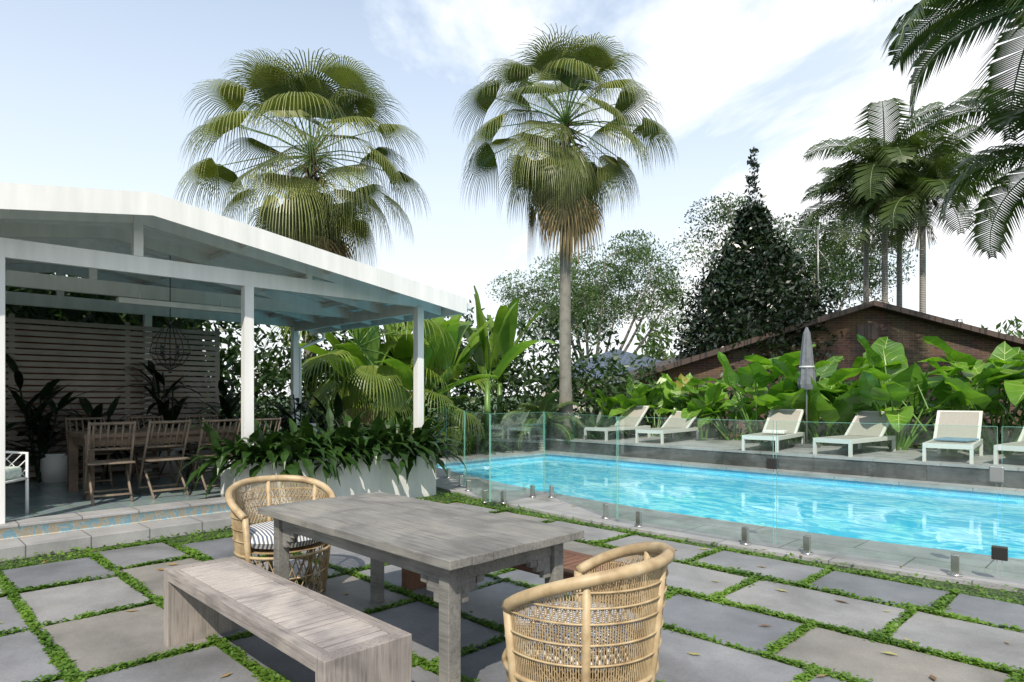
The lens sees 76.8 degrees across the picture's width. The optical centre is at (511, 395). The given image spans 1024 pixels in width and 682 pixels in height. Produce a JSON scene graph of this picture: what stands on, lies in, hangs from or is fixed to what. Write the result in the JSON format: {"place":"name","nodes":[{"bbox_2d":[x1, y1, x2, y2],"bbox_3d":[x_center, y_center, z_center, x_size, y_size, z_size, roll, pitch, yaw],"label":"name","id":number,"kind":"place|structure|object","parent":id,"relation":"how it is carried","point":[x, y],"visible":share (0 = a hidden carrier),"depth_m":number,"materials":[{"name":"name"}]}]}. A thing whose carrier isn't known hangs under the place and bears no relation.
{"place":"outdoors","nodes":[
{"label":"outdoors","id":0,"kind":"place"},
{"bbox_2d":[0,396,1023,674],"bbox_3d":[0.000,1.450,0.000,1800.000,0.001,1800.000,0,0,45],"label":"ground","id":1,"kind":"structure","parent":0,"point":[972,590],"depth_m":6.19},
{"bbox_2d":[5,273,261,465],"bbox_3d":[-8.372,-0.587,9.100,1.414,4.524,10.012,0,0,45],"label":"cabana hedge","id":2,"kind":"object","parent":1,"relation":"on","point":[42,313],"visible":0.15,"depth_m":10.99,"materials":[{"name":"green plant"}]},
{"bbox_2d":[0,182,470,561],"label":"pavilion","id":3,"kind":"structure","parent":1,"relation":"on","point":[122,245],"depth_m":8.28,"materials":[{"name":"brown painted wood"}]},
{"bbox_2d":[5,451,28,512],"bbox_3d":[-5.344,0.738,6.360,0.712,0.965,0.654,0,0,-5],"label":"white armchair","id":4,"kind":"object","parent":3,"relation":"on","point":[13,473],"visible":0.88,"depth_m":6.68,"materials":[{"name":"white metal"}]},
{"bbox_2d":[64,417,113,486],"bbox_3d":[-5.655,0.762,8.626,0.472,0.940,0.565,0,0,-43],"label":"folding chair","id":5,"kind":"object","parent":3,"relation":"on","point":[108,453],"visible":0.49,"depth_m":8.67,"materials":[{"name":"brown wood"}]},
{"bbox_2d":[83,421,135,504],"bbox_3d":[-4.670,0.762,7.495,0.472,0.940,0.565,0,0,-39],"label":"folding chair","id":6,"kind":"object","parent":3,"relation":"on","point":[88,463],"visible":1,"depth_m":7.42,"materials":[{"name":"brown wood"}]},
{"bbox_2d":[127,415,174,481],"bbox_3d":[-5.126,0.762,9.155,0.565,0.940,0.472,0,0,44],"label":"folding chair","id":7,"kind":"object","parent":3,"relation":"on","point":[140,451],"visible":0.67,"depth_m":9.15,"materials":[{"name":"brown wood"}]},
{"bbox_2d":[66,426,240,498],"bbox_3d":[-4.596,0.840,8.627,0.946,0.760,2.100,0,0,45],"label":"dining table","id":8,"kind":"object","parent":3,"relation":"on","point":[75,439],"visible":0.57,"depth_m":8.17,"materials":[{"name":"brown wood"}]},
{"bbox_2d":[136,419,190,498],"bbox_3d":[-4.258,0.762,7.907,0.565,0.940,0.472,0,0,45],"label":"folding chair","id":9,"kind":"object","parent":3,"relation":"on","point":[160,458],"visible":0.98,"depth_m":7.83,"materials":[{"name":"brown wood"}]},
{"bbox_2d":[149,255,190,372],"bbox_3d":[-4.455,-1.070,8.415,0.492,1.560,0.492,0,0,45],"label":"chandelier","id":10,"kind":"object","parent":3,"relation":"hanging from","point":[162,351],"visible":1,"depth_m":8.41,"materials":[{"name":"black"}]},
{"bbox_2d":[5,353,343,482],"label":"potted plants","id":11,"kind":"object","parent":3,"relation":"on","point":[51,467],"visible":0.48,"depth_m":9.35,"materials":[{"name":"green plant"}]},
{"bbox_2d":[185,414,224,479],"bbox_3d":[-4.593,0.762,9.688,0.472,0.940,0.565,0,0,-41],"label":"folding chair","id":12,"kind":"object","parent":3,"relation":"on","point":[190,447],"visible":0.48,"depth_m":9.71,"materials":[{"name":"brown wood"}]},
{"bbox_2d":[190,418,240,492],"bbox_3d":[-3.820,0.762,8.344,0.472,0.940,0.565,0,0,-43],"label":"folding chair","id":13,"kind":"object","parent":3,"relation":"on","point":[200,444],"visible":0.52,"depth_m":8.22,"materials":[{"name":"brown wood"}]},
{"bbox_2d":[254,417,280,434],"bbox_3d":[-3.433,0.762,8.732,0.472,0.940,0.565,0,0,-39],"label":"folding chair","id":14,"kind":"object","parent":3,"relation":"on","point":[269,419],"visible":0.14,"depth_m":8.64,"materials":[{"name":"brown wood"}]},
{"bbox_2d":[176,402,466,498],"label":"planter plants","id":15,"kind":"object","parent":3,"relation":"on","point":[305,443],"visible":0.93,"depth_m":8.15,"materials":[{"name":"green plant"}]},
{"bbox_2d":[173,47,430,414],"bbox_3d":[-5.569,-3.689,17.515,6.730,10.291,6.752,0,0,45],"label":"palm","id":16,"kind":"object","parent":1,"relation":"on","point":[308,213],"visible":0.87,"depth_m":16.56,"materials":[{"name":"green plant"}]},
{"bbox_2d":[263,319,462,430],"bbox_3d":[-3.436,-0.256,14.509,4.357,4.366,3.813,0,0,45],"label":"fan palm","id":17,"kind":"object","parent":1,"relation":"on","point":[389,396],"visible":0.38,"depth_m":14.16,"materials":[{"name":"green plant"}]},
{"bbox_2d":[289,285,556,449],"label":"bananas","id":18,"kind":"object","parent":1,"relation":"on","point":[478,346],"visible":0.57,"depth_m":15.69,"materials":[{"name":"green plant"}]},
{"bbox_2d":[203,295,671,434],"bbox_3d":[-2.526,-0.792,17.126,14.202,4.922,5.067,0,0,-24],"label":"hedge","id":19,"kind":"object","parent":1,"relation":"on","point":[271,375],"depth_m":17.96,"materials":[{"name":"green plant"}]},
{"bbox_2d":[386,362,497,456],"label":"fan palm","id":20,"kind":"object","parent":1,"relation":"on","point":[445,376],"visible":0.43,"depth_m":15.20,"materials":[{"name":"green plant"}]},
{"bbox_2d":[350,298,557,423],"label":"bananas","id":21,"kind":"object","parent":1,"relation":"on","point":[506,343],"visible":0.35,"depth_m":17.65,"materials":[{"name":"green plant"}]},
{"bbox_2d":[314,407,627,457],"bbox_3d":[-1.474,0.955,15.703,9.297,1.364,3.996,0,0,-31],"label":"fern hedge","id":22,"kind":"object","parent":1,"relation":"on","point":[499,440],"visible":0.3,"depth_m":16.59,"materials":[{"name":"green plant"}]},
{"bbox_2d":[0,502,1023,681],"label":"pavers","id":23,"kind":"object","parent":1,"relation":"on","point":[104,640],"visible":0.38,"depth_m":4.01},
{"bbox_2d":[225,475,335,593],"bbox_3d":[-1.665,1.026,4.670,0.760,0.828,0.713,0,0,-37],"label":"wicker chair","id":24,"kind":"object","parent":23,"relation":"on","point":[249,539],"visible":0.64,"depth_m":4.67,"materials":[{"name":"wicker"}]},
{"bbox_2d":[164,556,411,681],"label":"bench","id":25,"kind":"object","parent":23,"relation":"on","point":[324,638],"visible":0.99,"depth_m":2.95,"materials":[{"name":"grey wood"}]},
{"bbox_2d":[258,492,583,681],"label":"table","id":26,"kind":"object","parent":23,"relation":"on","point":[452,555],"visible":0.95,"depth_m":3.26,"materials":[{"name":"grey wood"}]},
{"bbox_2d":[0,500,1009,679],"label":"fallen leaves","id":27,"kind":"object","parent":23,"relation":"on","point":[933,677],"visible":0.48,"depth_m":4.12,"materials":[{"name":"brown plant"}]},
{"bbox_2d":[402,549,639,610],"bbox_3d":[-0.021,1.213,4.221,1.830,0.450,0.400,0,0,45],"label":"bench","id":28,"kind":"object","parent":23,"relation":"on","point":[572,560],"visible":0.08,"depth_m":3.91,"materials":[{"name":"wood"}]},
{"bbox_2d":[501,541,674,681],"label":"wicker chair","id":29,"kind":"object","parent":23,"relation":"on","point":[582,637],"visible":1,"depth_m":2.42,"materials":[{"name":"wicker"}]},
{"bbox_2d":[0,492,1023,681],"bbox_3d":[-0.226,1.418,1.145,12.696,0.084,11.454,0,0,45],"label":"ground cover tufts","id":30,"kind":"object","parent":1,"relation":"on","point":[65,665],"visible":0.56,"depth_m":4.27,"materials":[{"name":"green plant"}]},
{"bbox_2d":[501,392,584,450],"bbox_3d":[0.785,0.699,16.723,2.154,1.551,2.276,0,0,45],"label":"palm plant","id":31,"kind":"object","parent":1,"relation":"on","point":[542,412],"visible":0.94,"depth_m":16.51,"materials":[{"name":"green plant"}]},
{"bbox_2d":[452,23,677,437],"bbox_3d":[1.482,-3.840,17.238,5.794,10.592,5.610,0,0,17],"label":"palm","id":32,"kind":"object","parent":1,"relation":"on","point":[563,180],"visible":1,"depth_m":16.57,"materials":[{"name":"green plant"}]},
{"bbox_2d":[529,349,660,420],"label":"tile roof house","id":33,"kind":"structure","parent":1,"relation":"on","point":[625,359],"depth_m":34.84,"materials":[{"name":"grey"}]},
{"bbox_2d":[485,229,708,359],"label":"gum","id":34,"kind":"object","parent":1,"relation":"on","point":[586,295],"visible":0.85,"depth_m":43.56,"materials":[{"name":"green plant"}]},
{"bbox_2d":[634,320,675,360],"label":"tree","id":35,"kind":"object","parent":1,"relation":"on","point":[659,353],"visible":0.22,"depth_m":56.03,"materials":[{"name":"green plant"}]},
{"bbox_2d":[384,320,1023,452],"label":"boundary shrubs","id":36,"kind":"object","parent":1,"relation":"on","point":[915,443],"visible":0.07,"depth_m":18.89,"materials":[{"name":"plant"}]},
{"bbox_2d":[436,433,1023,592],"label":"pool paving","id":37,"kind":"structure","parent":1,"relation":"on","point":[909,467],"depth_m":10.10,"materials":[{"name":"grey stone"}]},
{"bbox_2d":[446,468,609,518],"bbox_3d":[-0.085,0.828,9.272,1.098,1.184,4.747,0,0,-19],"label":"fence","id":38,"kind":"object","parent":37,"relation":"on","point":[551,495],"visible":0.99,"depth_m":8.94,"materials":[{"name":"silver metal"}]},
{"bbox_2d":[584,406,650,440],"bbox_3d":[2.737,0.693,16.660,1.920,0.834,0.700,0,0,-45],"label":"lounger","id":39,"kind":"object","parent":37,"relation":"on","point":[629,419],"visible":0.87,"depth_m":16.91,"materials":[{"name":"grey fabric"}]},
{"bbox_2d":[635,411,699,443],"bbox_3d":[3.795,0.756,15.639,0.700,0.707,1.963,0,0,41],"label":"lounger","id":40,"kind":"object","parent":37,"relation":"on","point":[674,423],"visible":0.97,"depth_m":15.84,"materials":[{"name":"grey"}]},
{"bbox_2d":[436,454,1023,558],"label":"pool","id":41,"kind":"structure","parent":37,"relation":"in","point":[964,521],"depth_m":9.54,"materials":[{"name":"liquid"}]},
{"bbox_2d":[742,409,804,452],"bbox_3d":[5.479,0.707,13.478,0.700,0.807,1.920,0,0,39],"label":"lounger","id":42,"kind":"object","parent":37,"relation":"on","point":[789,420],"visible":0.87,"depth_m":13.84,"materials":[{"name":"grey"}]},
{"bbox_2d":[582,334,1023,454],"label":"large-leaved plants","id":43,"kind":"object","parent":37,"relation":"on","point":[877,366],"visible":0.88,"depth_m":13.82,"materials":[{"name":"green plant"}]},
{"bbox_2d":[792,327,820,447],"bbox_3d":[6.293,-0.173,13.789,0.435,2.566,0.435,0,0,45],"label":"umbrella","id":44,"kind":"object","parent":37,"relation":"on","point":[806,367],"visible":0.93,"depth_m":13.71,"materials":[{"name":"grey fabric"}]},
{"bbox_2d":[634,511,1007,576],"bbox_3d":[4.487,0.828,4.605,8.362,1.184,0.475,0,0,35],"label":"fence","id":45,"kind":"object","parent":37,"relation":"on","point":[999,552],"visible":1,"depth_m":5.08,"materials":[{"name":"silver metal"}]},
{"bbox_2d":[767,457,1003,482],"bbox_3d":[3.054,0.610,5.451,1.748,0.140,0.070,0,0,39],"label":"gate hardware","id":46,"kind":"object","parent":45,"relation":"attached to","point":[996,473],"visible":1,"depth_m":4.91,"materials":[{"name":"black metal"}]},
{"bbox_2d":[813,411,895,456],"bbox_3d":[6.644,0.714,12.494,1.920,0.792,0.700,0,0,-38],"label":"lounger","id":47,"kind":"object","parent":37,"relation":"on","point":[867,426],"visible":0.97,"depth_m":12.69,"materials":[{"name":"grey fabric"}]},
{"bbox_2d":[922,410,982,463],"bbox_3d":[7.785,0.698,11.370,0.700,0.823,1.920,0,0,40],"label":"lounger","id":48,"kind":"object","parent":37,"relation":"on","point":[961,424],"visible":0.84,"depth_m":11.76,"materials":[{"name":"grey"}]},
{"bbox_2d":[763,430,978,441],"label":"towels","id":49,"kind":"object","parent":48,"relation":"on","point":[958,439],"visible":1,"depth_m":11.16,"materials":[{"name":"white fabric"}]},
{"bbox_2d":[994,427,1023,463],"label":"lounger","id":50,"kind":"object","parent":37,"relation":"on","point":[1018,445],"visible":1,"depth_m":10.36,"materials":[{"name":"grey"}]},
{"bbox_2d":[668,147,843,382],"bbox_3d":[8.935,-3.615,23.974,6.104,11.130,5.994,0,0,2],"label":"dark tree","id":51,"kind":"object","parent":1,"relation":"on","point":[748,289],"visible":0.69,"depth_m":22.77,"materials":[{"name":"green plant"}]},
{"bbox_2d":[673,191,917,311],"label":"gum","id":52,"kind":"object","parent":1,"relation":"on","point":[842,269],"visible":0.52,"depth_m":42.69,"materials":[{"name":"green plant"}]},
{"bbox_2d":[583,300,1023,437],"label":"brick house","id":53,"kind":"structure","parent":1,"relation":"on","point":[872,322],"depth_m":22.00,"materials":[{"name":"brown brick"}]},
{"bbox_2d":[771,223,962,322],"bbox_3d":[13.100,-3.836,23.578,9.019,4.383,2.037,0,0,-7],"label":"utility pole","id":54,"kind":"object","parent":53,"relation":"on","point":[957,320],"visible":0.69,"depth_m":22.99,"materials":[{"name":"silver metal"}]},
{"bbox_2d":[793,138,939,302],"bbox_3d":[13.586,-2.966,24.983,5.154,12.831,4.978,0,0,22],"label":"palm tree","id":55,"kind":"object","parent":1,"relation":"on","point":[844,203],"visible":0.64,"depth_m":24.78,"materials":[{"name":"green plant"}]},
{"bbox_2d":[802,98,977,302],"bbox_3d":[13.770,-3.495,23.935,5.536,13.890,5.117,0,0,45],"label":"palm tree","id":56,"kind":"object","parent":1,"relation":"on","point":[872,145],"visible":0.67,"depth_m":23.22,"materials":[{"name":"green plant"}]},
{"bbox_2d":[833,142,971,306],"bbox_3d":[15.439,-3.180,26.109,5.212,13.261,5.516,0,0,45],"label":"palm tree","id":57,"kind":"object","parent":1,"relation":"on","point":[899,284],"visible":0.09,"depth_m":25.91,"materials":[{"name":"green plant"}]},
{"bbox_2d":[842,124,1011,312],"bbox_3d":[14.781,-2.798,23.185,5.218,12.496,5.136,0,0,45],"label":"palm tree","id":58,"kind":"object","parent":1,"relation":"on","point":[921,186],"visible":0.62,"depth_m":22.56,"materials":[{"name":"green plant"}]},
{"bbox_2d":[873,0,1023,144],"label":"palm","id":59,"kind":"object","parent":1,"relation":"on","point":[946,23],"visible":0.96,"depth_m":14.04,"materials":[{"name":"green plant"}]},
{"bbox_2d":[917,72,1023,259],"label":"palm","id":60,"kind":"object","parent":1,"relation":"on","point":[1014,153],"visible":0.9,"depth_m":16.89,"materials":[{"name":"green plant"}]},
{"bbox_2d":[981,315,1023,338],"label":"tree","id":61,"kind":"object","parent":1,"relation":"on","point":[1019,333],"visible":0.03,"depth_m":52.51,"materials":[{"name":"green plant"}]},
{"bbox_2d":[0,0,1023,395],"label":"sky","id":62,"kind":"structure","parent":0,"point":[91,90],"materials":[{"name":"blue"}]}
]}

